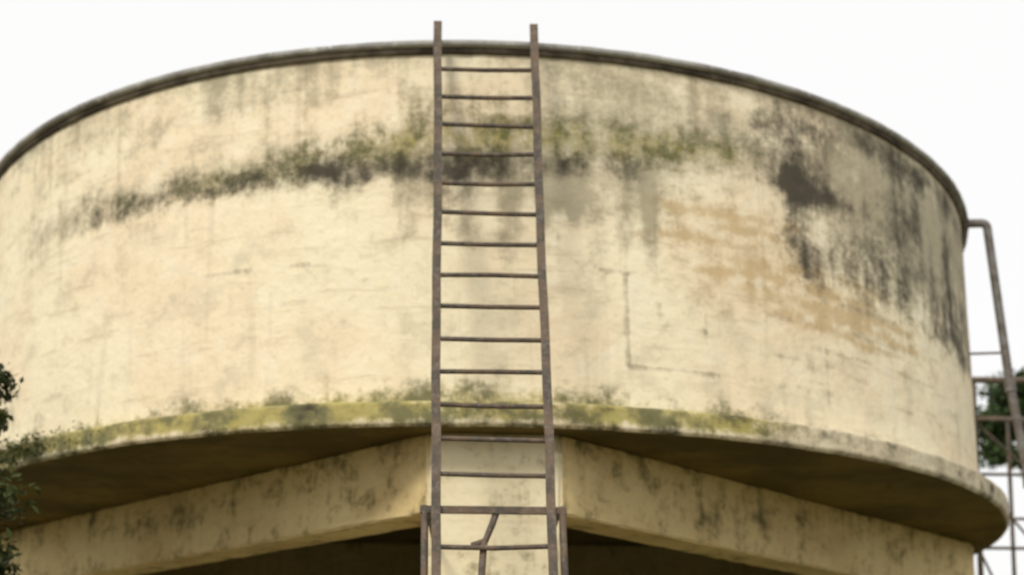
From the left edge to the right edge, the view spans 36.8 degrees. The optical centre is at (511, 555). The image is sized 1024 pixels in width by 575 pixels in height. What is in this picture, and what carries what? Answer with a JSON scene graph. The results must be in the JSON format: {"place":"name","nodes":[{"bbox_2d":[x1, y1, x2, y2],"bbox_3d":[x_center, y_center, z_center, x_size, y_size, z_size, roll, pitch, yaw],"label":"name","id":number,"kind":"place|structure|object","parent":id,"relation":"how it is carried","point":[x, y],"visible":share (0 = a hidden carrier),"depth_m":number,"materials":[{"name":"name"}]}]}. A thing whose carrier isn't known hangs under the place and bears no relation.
{"place":"outdoors","nodes":[
{"label":"outdoors","id":0,"kind":"place"},
{"bbox_2d":[0,0,1023,574],"label":"sky","id":1,"kind":"structure","parent":0,"point":[947,76],"materials":[{"name":"white"}]},
{"bbox_3d":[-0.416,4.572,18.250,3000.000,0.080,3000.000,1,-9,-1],"label":"ground","id":2,"kind":"structure","parent":0,"visible":0},
{"bbox_2d":[0,362,40,574],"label":"shade tree","id":3,"kind":"object","parent":2,"relation":"on","point":[7,555],"visible":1,"depth_m":13.36,"materials":[{"name":"green plant"}]},
{"bbox_2d":[420,21,567,574],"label":"metal ladder","id":4,"kind":"object","parent":2,"relation":"on","point":[435,510],"visible":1,"depth_m":12.24,"materials":[{"name":"metal"}]},
{"bbox_2d":[0,40,1009,574],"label":"water tank","id":5,"kind":"object","parent":2,"relation":"on","point":[216,304],"visible":0.94,"depth_m":13.98,"materials":[{"name":"beige paint"}]},
{"bbox_2d":[0,430,61,480],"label":"ledge weed","id":6,"kind":"object","parent":5,"relation":"attached to","point":[12,447],"visible":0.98,"depth_m":14.57,"materials":[{"name":"green plant"}]},
{"bbox_2d":[16,419,106,458],"bbox_3d":[-4.161,-1.051,14.127,1.324,0.379,0.148,-7,-12,38],"label":"ledge weed","id":7,"kind":"object","parent":5,"relation":"attached to","point":[65,439],"visible":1,"depth_m":14.09,"materials":[{"name":"green plant"}]},
{"bbox_2d":[961,218,1023,487],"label":"overflow pipe","id":8,"kind":"object","parent":5,"relation":"attached to","point":[1004,352],"visible":0.85,"depth_m":17.46,"materials":[{"name":"metal"}]},
{"bbox_2d":[972,377,1023,574],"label":"lattice steel frame","id":9,"kind":"object","parent":2,"relation":"on","point":[981,559],"visible":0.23,"depth_m":20.71,"materials":[{"name":"grey metal"}]},
{"bbox_2d":[976,366,1023,476],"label":"broadleaf tree","id":10,"kind":"object","parent":2,"relation":"on","point":[993,453],"visible":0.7,"depth_m":26.46,"materials":[{"name":"green plant"}]}
]}

